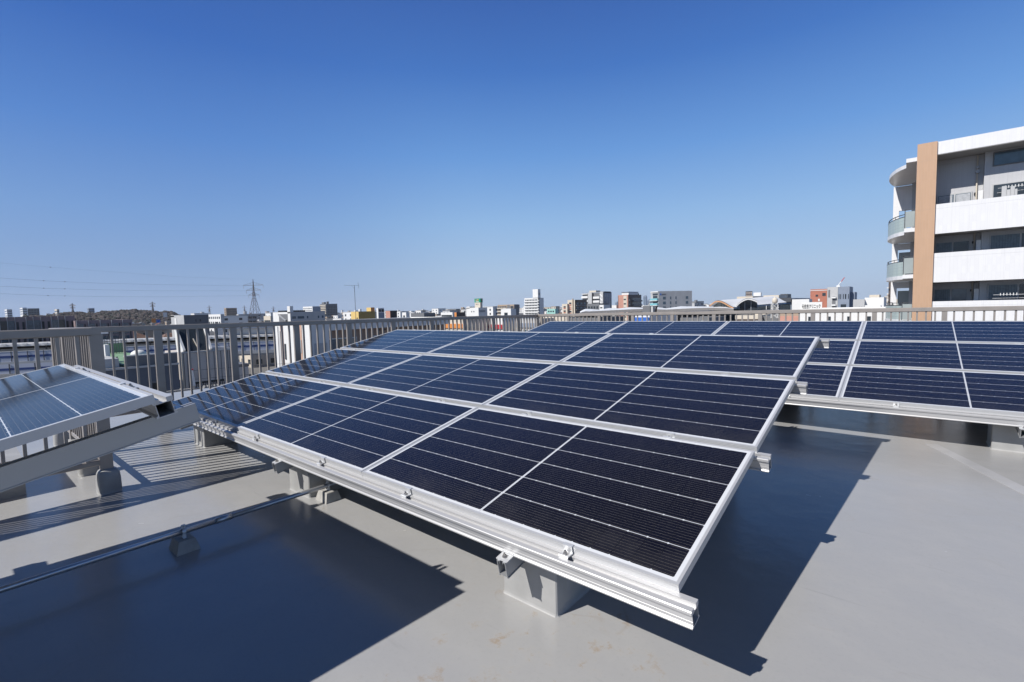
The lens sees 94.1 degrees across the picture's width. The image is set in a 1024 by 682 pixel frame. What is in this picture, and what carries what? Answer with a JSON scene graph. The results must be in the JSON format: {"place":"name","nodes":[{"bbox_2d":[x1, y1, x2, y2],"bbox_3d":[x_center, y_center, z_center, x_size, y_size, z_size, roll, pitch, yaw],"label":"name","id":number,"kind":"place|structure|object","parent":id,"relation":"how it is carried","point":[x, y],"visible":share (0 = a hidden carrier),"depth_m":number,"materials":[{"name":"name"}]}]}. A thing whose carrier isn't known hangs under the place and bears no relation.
{"place":"outdoors","nodes":[
{"label":"outdoors","id":0,"kind":"place"},
{"bbox_2d":[0,447,25,499],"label":"plinth","id":1,"kind":"structure","parent":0,"point":[11,454],"depth_m":4.01,"materials":[{"name":"paint"}]},
{"bbox_2d":[73,319,132,339],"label":"office block","id":2,"kind":"structure","parent":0,"point":[104,323],"depth_m":125.25,"materials":[{"name":"grey glass"}]},
{"bbox_2d":[103,333,179,391],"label":"green roof building","id":3,"kind":"structure","parent":0,"point":[131,365],"depth_m":29.21,"materials":[{"name":"paint"}]},
{"bbox_2d":[166,363,285,392],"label":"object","id":4,"kind":"object","parent":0,"point":[203,387],"visible":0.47,"depth_m":20.03,"materials":[{"name":"metal"}]},
{"bbox_2d":[224,315,247,322],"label":"house","id":5,"kind":"structure","parent":0,"point":[236,319],"depth_m":348.40,"materials":[{"name":"grey concrete"}]},
{"bbox_2d":[239,362,248,378],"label":"house","id":6,"kind":"structure","parent":0,"point":[241,370],"depth_m":80.42,"materials":[{"name":"grey concrete"}]},
{"bbox_2d":[238,356,274,375],"bbox_3d":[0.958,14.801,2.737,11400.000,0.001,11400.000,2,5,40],"label":"ground","id":7,"kind":"structure","parent":0,"point":[256,370],"depth_m":129.56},
{"bbox_2d":[0,362,52,377],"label":"noise barrier","id":8,"kind":"object","parent":7,"relation":"on","point":[7,370],"visible":0.16,"depth_m":81.86,"materials":[{"name":"concrete"}]},
{"bbox_2d":[0,316,74,342],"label":"office block","id":9,"kind":"structure","parent":7,"relation":"on","point":[25,323],"depth_m":116.75,"materials":[{"name":"grey glass"}]},
{"bbox_2d":[0,338,276,364],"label":"viaduct","id":10,"kind":"object","parent":7,"relation":"on","point":[26,355],"visible":0.11,"depth_m":98.11,"materials":[{"name":"concrete"}]},
{"bbox_2d":[0,334,275,349],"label":"platform roof","id":11,"kind":"structure","parent":10,"relation":"on","point":[45,345],"depth_m":103.21,"materials":[{"name":"metal"}]},
{"bbox_2d":[218,326,272,334],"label":"platform shelter","id":12,"kind":"object","parent":11,"relation":"on","point":[254,330],"visible":0.32,"depth_m":114.64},
{"bbox_2d":[171,315,209,336],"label":"grey block","id":13,"kind":"structure","parent":7,"relation":"on","point":[189,319],"depth_m":142.93,"materials":[{"name":"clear glass"}]},
{"bbox_2d":[165,329,231,391],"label":"building","id":14,"kind":"structure","parent":7,"relation":"on","point":[194,356],"depth_m":37.47,"materials":[{"name":"black paint"}]},
{"bbox_2d":[179,329,205,351],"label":"hatch window","id":15,"kind":"structure","parent":14,"relation":"in","point":[192,332],"depth_m":37.52,"materials":[{"name":"black glass"}]},
{"bbox_2d":[209,314,224,323],"bbox_3d":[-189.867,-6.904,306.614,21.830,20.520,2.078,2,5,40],"label":"white office","id":16,"kind":"structure","parent":7,"relation":"on","point":[215,318],"depth_m":302.89,"materials":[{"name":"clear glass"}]},
{"bbox_2d":[243,282,262,321],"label":"pylon","id":17,"kind":"object","parent":7,"relation":"on","point":[253,296],"visible":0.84,"depth_m":368.00,"materials":[{"name":"metal"}]},
{"bbox_2d":[273,306,324,321],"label":"factory","id":18,"kind":"structure","parent":7,"relation":"on","point":[289,314],"depth_m":176.61,"materials":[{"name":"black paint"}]},
{"bbox_2d":[319,302,337,315],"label":"terraced block","id":19,"kind":"structure","parent":7,"relation":"on","point":[329,309],"depth_m":843.15,"materials":[{"name":"black paint"}]},
{"bbox_2d":[351,311,374,318],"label":"yellow building","id":20,"kind":"structure","parent":7,"relation":"on","point":[365,315],"depth_m":250.24,"materials":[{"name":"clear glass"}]},
{"bbox_2d":[46,295,896,314],"bbox_3d":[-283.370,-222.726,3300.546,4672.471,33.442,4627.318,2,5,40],"label":"distant town","id":21,"kind":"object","parent":7,"relation":"on","point":[427,311],"visible":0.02,"depth_m":1656.17},
{"bbox_2d":[466,306,486,315],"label":"sign tower building","id":22,"kind":"structure","parent":7,"relation":"on","point":[472,311],"depth_m":332.36,"materials":[{"name":"white concrete"}]},
{"bbox_2d":[497,304,518,314],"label":"balcony block","id":23,"kind":"structure","parent":7,"relation":"on","point":[514,306],"depth_m":423.60,"materials":[{"name":"beige concrete"}]},
{"bbox_2d":[489,317,531,330],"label":"shop building","id":24,"kind":"structure","parent":7,"relation":"on","point":[505,324],"depth_m":98.24,"materials":[{"name":"white concrete"}]},
{"bbox_2d":[524,289,543,314],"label":"white apartments","id":25,"kind":"structure","parent":7,"relation":"on","point":[534,304],"depth_m":522.06,"materials":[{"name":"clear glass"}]},
{"bbox_2d":[567,299,586,313],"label":"beige block","id":26,"kind":"structure","parent":7,"relation":"on","point":[576,306],"depth_m":328.85,"materials":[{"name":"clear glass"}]},
{"bbox_2d":[581,290,611,307],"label":"tower block","id":27,"kind":"structure","parent":7,"relation":"on","point":[594,297],"depth_m":347.63,"materials":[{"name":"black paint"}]},
{"bbox_2d":[618,292,642,320],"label":"pink apartments","id":28,"kind":"structure","parent":7,"relation":"on","point":[628,299],"depth_m":313.36,"materials":[{"name":"tile"}]},
{"bbox_2d":[635,315,675,320],"bbox_3d":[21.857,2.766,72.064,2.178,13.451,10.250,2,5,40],"label":"shop building","id":29,"kind":"structure","parent":7,"relation":"on","point":[649,317],"depth_m":68.72,"materials":[{"name":"blue paint"}]},
{"bbox_2d":[580,306,733,320],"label":"platform canopy","id":30,"kind":"object","parent":7,"relation":"on","point":[659,309],"visible":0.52,"depth_m":97.45,"materials":[{"name":"metal"}]},
{"bbox_2d":[678,309,785,320],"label":"station concourse","id":31,"kind":"structure","parent":7,"relation":"on","point":[728,317],"depth_m":101.33,"materials":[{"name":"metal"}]},
{"bbox_2d":[735,298,756,310],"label":"station hall","id":32,"kind":"structure","parent":31,"relation":"on","point":[746,304],"depth_m":102.02,"materials":[{"name":"white glass"}]},
{"bbox_2d":[709,296,785,310],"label":"station hall","id":33,"kind":"structure","parent":31,"relation":"on","point":[761,301],"depth_m":105.41,"materials":[{"name":"paint"}]},
{"bbox_2d":[827,287,837,307],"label":"building","id":34,"kind":"structure","parent":7,"relation":"on","point":[832,297],"depth_m":189.56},
{"bbox_2d":[239,354,274,367],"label":"house","id":35,"kind":"structure","parent":0,"point":[263,359],"depth_m":135.95,"materials":[{"name":"beige concrete"}]},
{"bbox_2d":[275,317,447,366],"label":"neighbour house","id":36,"kind":"structure","parent":0,"point":[307,342],"depth_m":60.47,"materials":[{"name":"tile"}]},
{"bbox_2d":[446,319,488,330],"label":"shop building","id":37,"kind":"structure","parent":0,"point":[470,324],"depth_m":96.81,"materials":[{"name":"grey concrete"}]},
{"bbox_2d":[487,306,497,315],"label":"house","id":38,"kind":"structure","parent":0,"point":[492,310],"depth_m":454.90,"materials":[{"name":"white concrete"}]},
{"bbox_2d":[501,308,515,314],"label":"white house","id":39,"kind":"structure","parent":0,"point":[508,311],"depth_m":191.14,"materials":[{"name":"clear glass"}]},
{"bbox_2d":[0,0,1023,316],"label":"sky","id":40,"kind":"structure","parent":0,"point":[428,155],"materials":[{"name":"blue"}]},
{"bbox_2d":[516,317,553,331],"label":"shop building","id":41,"kind":"structure","parent":0,"point":[531,323],"depth_m":93.69,"materials":[{"name":"grey concrete"}]},
{"bbox_2d":[570,316,622,320],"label":"shop building","id":42,"kind":"structure","parent":0,"point":[605,318],"depth_m":91.74,"materials":[{"name":"metal"}]},
{"bbox_2d":[649,291,691,307],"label":"hotel","id":43,"kind":"structure","parent":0,"point":[665,299],"depth_m":269.73,"materials":[{"name":"grey concrete"}]},
{"bbox_2d":[680,316,723,320],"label":"shop building","id":44,"kind":"structure","parent":0,"point":[705,318],"depth_m":88.11,"materials":[{"name":"grey concrete"}]},
{"bbox_2d":[735,314,771,320],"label":"shop building","id":45,"kind":"structure","parent":0,"point":[745,317],"depth_m":70.45,"materials":[{"name":"white concrete"}]},
{"bbox_2d":[757,294,809,309],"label":"glazed hall","id":46,"kind":"structure","parent":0,"point":[787,298],"depth_m":132.38,"materials":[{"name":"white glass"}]},
{"bbox_2d":[757,304,790,309],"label":"window","id":47,"kind":"structure","parent":46,"relation":"in","point":[781,306],"depth_m":130.97,"materials":[{"name":"black glass"}]},
{"bbox_2d":[780,313,797,320],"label":"shop building","id":48,"kind":"structure","parent":0,"point":[789,317],"depth_m":62.19,"materials":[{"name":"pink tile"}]},
{"bbox_2d":[792,299,811,309],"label":"white hall","id":49,"kind":"structure","parent":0,"point":[796,304],"depth_m":127.86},
{"bbox_2d":[810,289,826,307],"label":"red building","id":50,"kind":"structure","parent":0,"point":[818,295],"depth_m":192.81,"materials":[{"name":"brick"}]},
{"bbox_2d":[800,307,885,320],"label":"clinic building","id":51,"kind":"structure","parent":0,"point":[846,316],"depth_m":51.29,"materials":[{"name":"white concrete"}]},
{"bbox_2d":[801,302,821,308],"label":"sign board","id":52,"kind":"object","parent":51,"relation":"on","point":[811,305],"visible":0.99,"depth_m":53.25,"materials":[{"name":"white paint"}]},
{"bbox_2d":[838,286,852,306],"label":"slate building","id":53,"kind":"structure","parent":0,"point":[843,296],"depth_m":186.72,"materials":[{"name":"grey concrete"}]},
{"bbox_2d":[865,295,886,306],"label":"white house","id":54,"kind":"structure","parent":0,"point":[875,301],"depth_m":95.42,"materials":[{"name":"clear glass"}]},
{"bbox_2d":[885,126,1023,320],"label":"apartment building","id":55,"kind":"structure","parent":0,"point":[962,238],"depth_m":28.48,"materials":[{"name":"white tile"}]},
{"bbox_2d":[897,291,908,304],"bbox_3d":[29.464,-2.791,35.746,0.870,1.950,0.180,2,5,40],"label":"partition door","id":56,"kind":"structure","parent":55,"relation":"in","point":[903,296],"depth_m":35.72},
{"bbox_2d":[933,287,967,300],"bbox_3d":[27.356,-2.153,29.776,1.600,2.300,0.084,2,5,40],"label":"window","id":57,"kind":"structure","parent":55,"relation":"in","point":[939,294],"depth_m":29.70,"materials":[{"name":"black glass"}]},
{"bbox_2d":[935,240,969,252],"bbox_3d":[27.286,-5.045,29.577,1.600,2.300,0.084,2,5,40],"label":"window","id":58,"kind":"structure","parent":55,"relation":"in","point":[960,245],"depth_m":29.50,"materials":[{"name":"black glass"}]},
{"bbox_2d":[936,191,971,203],"bbox_3d":[27.214,-7.937,29.375,1.600,2.300,0.090,2,5,40],"label":"window","id":59,"kind":"structure","parent":55,"relation":"in","point":[962,196],"depth_m":29.29,"materials":[{"name":"white glass"}]},
{"bbox_2d":[987,283,1023,299],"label":"window","id":60,"kind":"structure","parent":55,"relation":"in","point":[993,290],"depth_m":27.84,"materials":[{"name":"black glass"}]},
{"bbox_2d":[989,232,1023,248],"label":"window","id":61,"kind":"structure","parent":55,"relation":"in","point":[1007,240],"depth_m":27.67,"materials":[{"name":"blue glass"}]},
{"bbox_2d":[992,180,1023,197],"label":"window","id":62,"kind":"structure","parent":55,"relation":"in","point":[995,190],"depth_m":27.54,"materials":[{"name":"white glass"}]},
{"bbox_2d":[993,147,1023,166],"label":"window","id":63,"kind":"structure","parent":55,"relation":"in","point":[1012,156],"depth_m":27.41,"materials":[{"name":"blue glass"}]},
{"bbox_2d":[998,183,1023,196],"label":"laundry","id":64,"kind":"object","parent":55,"relation":"on","point":[1009,192],"visible":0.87,"depth_m":26.92,"materials":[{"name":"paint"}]},
{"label":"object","id":65,"kind":"object","parent":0,"visible":0},
{"bbox_2d":[0,387,1023,681],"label":"roof deck","id":66,"kind":"structure","parent":65,"relation":"on","point":[856,547],"depth_m":2.56,"materials":[{"name":"concrete"}]},
{"bbox_2d":[0,327,113,476],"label":"railing","id":67,"kind":"object","parent":66,"relation":"on","point":[97,360],"visible":0.49,"depth_m":3.86,"materials":[{"name":"grey metal"}]},
{"bbox_2d":[53,432,68,446],"bbox_3d":[-5.274,1.119,5.591,0.164,0.200,0.164,2,5,40],"label":"post footing","id":68,"kind":"object","parent":66,"relation":"on","point":[58,439],"visible":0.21,"depth_m":5.51,"materials":[{"name":"paint"}]},
{"bbox_2d":[49,327,100,458],"bbox_3d":[-4.377,0.552,4.785,2.480,1.398,0.064,2,5,40],"label":"railing","id":69,"kind":"object","parent":66,"relation":"on","point":[67,351],"visible":0.17,"depth_m":4.71,"materials":[{"name":"grey metal"}]},
{"bbox_2d":[77,458,98,476],"bbox_3d":[-4.024,1.162,4.530,0.164,0.200,0.164,2,5,40],"label":"post footing","id":70,"kind":"object","parent":66,"relation":"on","point":[85,472],"visible":0.3,"depth_m":4.47,"materials":[{"name":"paint"}]},
{"bbox_2d":[95,466,122,495],"bbox_3d":[-3.429,1.181,4.050,0.164,0.200,0.164,2,5,40],"label":"post footing","id":71,"kind":"object","parent":66,"relation":"on","point":[108,481],"visible":0.94,"depth_m":4.00,"materials":[{"name":"paint"}]},
{"bbox_2d":[169,524,200,556],"bbox_3d":[-2.082,1.241,3.023,0.168,0.156,0.128,2,5,40],"label":"pipe block","id":72,"kind":"object","parent":66,"relation":"on","point":[184,543],"depth_m":2.99,"materials":[{"name":"concrete"}]},
{"bbox_2d":[0,482,336,592],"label":"conduit pipe","id":73,"kind":"object","parent":72,"relation":"on","point":[64,569],"visible":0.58,"depth_m":2.87,"materials":[{"name":"metal"}]},
{"bbox_2d":[193,425,233,447],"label":"concrete block","id":74,"kind":"structure","parent":66,"relation":"on","point":[203,438],"depth_m":5.40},
{"bbox_2d":[48,314,539,416],"bbox_3d":[-2.300,0.215,9.133,0.064,1.372,9.412,2,5,40],"label":"railing","id":75,"kind":"object","parent":66,"relation":"on","point":[159,357],"visible":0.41,"depth_m":7.10,"materials":[{"name":"grey metal"}]},
{"bbox_2d":[289,466,342,497],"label":"concrete block","id":76,"kind":"structure","parent":66,"relation":"on","point":[301,480],"depth_m":3.87,"materials":[{"name":"concrete"}]},
{"bbox_2d":[316,480,340,503],"bbox_3d":[-1.455,1.174,3.768,0.168,0.156,0.128,2,5,40],"label":"pipe block","id":77,"kind":"object","parent":66,"relation":"on","point":[328,494],"depth_m":3.73,"materials":[{"name":"concrete"}]},
{"bbox_2d":[503,562,590,617],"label":"concrete block","id":78,"kind":"structure","parent":66,"relation":"on","point":[554,595],"depth_m":2.34,"materials":[{"name":"concrete"}]},
{"bbox_2d":[496,549,524,578],"bbox_3d":[1.137,0.542,3.624,0.068,0.109,3.800,2,17,40],"label":"mounting bracket","id":79,"kind":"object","parent":78,"relation":"on","point":[509,565],"depth_m":2.25,"materials":[{"name":"metal"}]},
{"bbox_2d":[193,417,698,629],"bbox_3d":[-1.802,0.887,3.791,6.437,0.114,0.082,2,17,40],"label":"mounting rail","id":80,"kind":"object","parent":79,"relation":"attached to","point":[679,608],"visible":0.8,"depth_m":2.28,"materials":[{"name":"metal"}]},
{"bbox_2d":[172,373,341,429],"bbox_3d":[-3.047,0.638,5.570,2.094,0.035,1.135,2,17,40],"label":"solar panel","id":81,"kind":"object","parent":80,"relation":"on","point":[233,404],"visible":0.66,"depth_m":5.41,"materials":[{"name":"blue glass"}]},
{"bbox_2d":[236,385,477,475],"bbox_3d":[-1.439,0.692,4.223,2.102,0.035,1.135,2,17,40],"label":"solar panel","id":82,"kind":"object","parent":80,"relation":"on","point":[355,430],"visible":0.94,"depth_m":4.02,"materials":[{"name":"blue glass"}]},
{"bbox_2d":[362,407,754,592],"bbox_3d":[0.172,0.746,2.872,2.102,0.035,1.135,2,17,40],"label":"solar panel","id":83,"kind":"object","parent":80,"relation":"on","point":[649,507],"visible":1,"depth_m":2.58,"materials":[{"name":"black glass"}]},
{"bbox_2d":[276,373,771,472],"bbox_3d":[-1.061,0.565,4.662,6.437,0.114,0.073,2,17,40],"label":"mounting rail","id":84,"kind":"object","parent":79,"relation":"attached to","point":[761,462],"visible":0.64,"depth_m":2.62,"materials":[{"name":"metal"}]},
{"bbox_2d":[265,349,422,385],"bbox_3d":[-2.309,0.316,6.438,2.094,0.035,1.135,2,17,40],"label":"solar panel","id":85,"kind":"object","parent":84,"relation":"on","point":[343,367],"visible":0.81,"depth_m":6.30,"materials":[{"name":"blue glass"}]},
{"bbox_2d":[346,354,556,407],"bbox_3d":[-0.701,0.370,5.090,2.102,0.035,1.135,2,17,40],"label":"solar panel","id":86,"kind":"object","parent":84,"relation":"on","point":[476,382],"visible":0.8,"depth_m":4.92,"materials":[{"name":"blue glass"}]},
{"bbox_2d":[482,363,794,452],"bbox_3d":[0.910,0.425,3.739,2.102,0.035,1.135,2,17,40],"label":"solar panel","id":87,"kind":"object","parent":84,"relation":"on","point":[739,412],"visible":0.91,"depth_m":3.50,"materials":[{"name":"blue glass"}]},
{"bbox_2d":[353,348,807,394],"bbox_3d":[-0.323,0.244,5.529,6.437,0.114,0.073,2,17,40],"label":"mounting rail","id":88,"kind":"object","parent":79,"relation":"attached to","point":[800,388],"visible":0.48,"depth_m":3.49,"materials":[{"name":"metal"}]},
{"bbox_2d":[340,329,482,353],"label":"solar panel","id":89,"kind":"object","parent":88,"relation":"on","point":[415,341],"visible":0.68,"depth_m":7.18,"materials":[{"name":"blue glass"}]},
{"bbox_2d":[426,331,611,363],"bbox_3d":[0.037,0.049,5.957,2.102,0.035,1.135,2,17,40],"label":"solar panel","id":90,"kind":"object","parent":88,"relation":"on","point":[552,347],"visible":0.79,"depth_m":5.81,"materials":[{"name":"blue glass"}]},
{"bbox_2d":[560,333,819,381],"bbox_3d":[1.648,0.103,4.606,2.102,0.035,1.135,2,17,40],"label":"solar panel","id":91,"kind":"object","parent":88,"relation":"on","point":[784,357],"visible":0.85,"depth_m":4.41,"materials":[{"name":"blue glass"}]},
{"bbox_2d":[414,329,829,347],"bbox_3d":[0.417,-0.079,6.399,6.437,0.114,0.082,2,17,40],"label":"mounting rail","id":92,"kind":"object","parent":79,"relation":"attached to","point":[823,342],"visible":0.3,"depth_m":4.36,"materials":[{"name":"metal"}]},
{"bbox_2d":[538,306,1023,324],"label":"railing","id":93,"kind":"object","parent":66,"relation":"on","point":[943,310],"visible":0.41,"depth_m":8.70,"materials":[{"name":"grey metal"}]},
{"bbox_2d":[926,444,1023,494],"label":"roof patch strip","id":94,"kind":"object","parent":66,"relation":"on","point":[1011,484],"visible":1,"depth_m":4.06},
{"bbox_2d":[986,424,1023,452],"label":"concrete block","id":95,"kind":"structure","parent":66,"relation":"on","point":[1003,438],"depth_m":4.54,"materials":[{"name":"concrete"}]},
{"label":"hill","id":96,"kind":"structure","parent":0,"visible":0},
{"bbox_2d":[22,309,179,324],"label":"hill","id":97,"kind":"structure","parent":96,"relation":"on","point":[138,316],"depth_m":634.20,"materials":[{"name":"plant"}]},
{"bbox_3d":[3.518,0.330,6.774,10.642,0.114,0.073,2,17,40],"label":"mounting rail","id":98,"kind":"object","parent":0,"visible":0},
{"bbox_2d":[807,340,857,365],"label":"solar panel","id":99,"kind":"object","parent":98,"relation":"on","point":[838,352],"visible":0.3,"depth_m":6.57,"materials":[{"name":"blue glass"}]},
{"bbox_2d":[850,340,1023,373],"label":"solar panel","id":100,"kind":"object","parent":98,"relation":"on","point":[988,357],"visible":0.88,"depth_m":5.92,"materials":[{"name":"blue glass"}]},
{"label":"mounting rail","id":101,"kind":"object","parent":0,"visible":0},
{"bbox_2d":[526,321,626,332],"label":"solar panel","id":102,"kind":"object","parent":101,"relation":"on","point":[583,326],"visible":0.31,"depth_m":10.76,"materials":[{"name":"blue glass"}]},
{"bbox_2d":[607,321,727,334],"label":"solar panel","id":103,"kind":"object","parent":101,"relation":"on","point":[682,327],"visible":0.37,"depth_m":9.39,"materials":[{"name":"blue glass"}]},
{"bbox_2d":[713,321,863,339],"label":"solar panel","id":104,"kind":"object","parent":101,"relation":"on","point":[841,330],"visible":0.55,"depth_m":7.99,"materials":[{"name":"blue glass"}]},
{"bbox_2d":[858,321,1023,343],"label":"solar panel","id":105,"kind":"object","parent":101,"relation":"on","point":[1010,332],"visible":0.85,"depth_m":6.74,"materials":[{"name":"blue glass"}]},
{"label":"mounting rail","id":106,"kind":"object","parent":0,"visible":0},
{"bbox_2d":[0,364,155,451],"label":"solar panel","id":107,"kind":"object","parent":106,"relation":"on","point":[39,404],"visible":1,"depth_m":1.92,"materials":[{"name":"blue glass"}]},
{"bbox_3d":[0.088,0.644,6.067,0.353,0.822,0.358,2,5,40],"label":"concrete block","id":108,"kind":"object","parent":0,"visible":0},
{"bbox_2d":[272,458,292,473],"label":"support beam","id":109,"kind":"structure","parent":108,"relation":"on","point":[279,465],"depth_m":3.78,"materials":[{"name":"metal"}]},
{"bbox_3d":[-0.484,0.735,9.110,0.378,0.250,0.358,2,5,40],"label":"concrete block","id":110,"kind":"object","parent":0,"visible":0},
{"bbox_3d":[0.428,0.129,10.169,0.068,0.109,3.800,2,17,40],"label":"support beam","id":111,"kind":"object","parent":110,"relation":"on","visible":0},
{"bbox_2d":[785,395,1023,426],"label":"mounting rail","id":112,"kind":"object","parent":111,"relation":"attached to","point":[895,408],"visible":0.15,"depth_m":4.82,"materials":[{"name":"metal"}]},
{"bbox_2d":[790,364,848,399],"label":"solar panel","id":113,"kind":"object","parent":112,"relation":"on","point":[825,381],"visible":0.27,"depth_m":5.76,"materials":[{"name":"blue glass"}]},
{"bbox_2d":[838,366,1023,416],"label":"solar panel","id":114,"kind":"object","parent":112,"relation":"on","point":[987,392],"visible":1,"depth_m":5.08,"materials":[{"name":"blue glass"}]},
{"bbox_3d":[-2.062,1.049,1.402,0.318,0.760,0.318,2,5,40],"label":"concrete block","id":115,"kind":"object","parent":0,"visible":0},
{"bbox_2d":[0,402,200,492],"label":"support beam","id":116,"kind":"structure","parent":115,"relation":"on","point":[33,467],"depth_m":1.85,"materials":[{"name":"metal"}]},
{"bbox_2d":[73,365,177,418],"bbox_3d":[-2.193,0.218,2.563,2.102,0.114,0.082,2,17,40],"label":"mounting rail","id":117,"kind":"object","parent":116,"relation":"on","point":[162,406],"visible":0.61,"depth_m":1.99,"materials":[{"name":"metal"}]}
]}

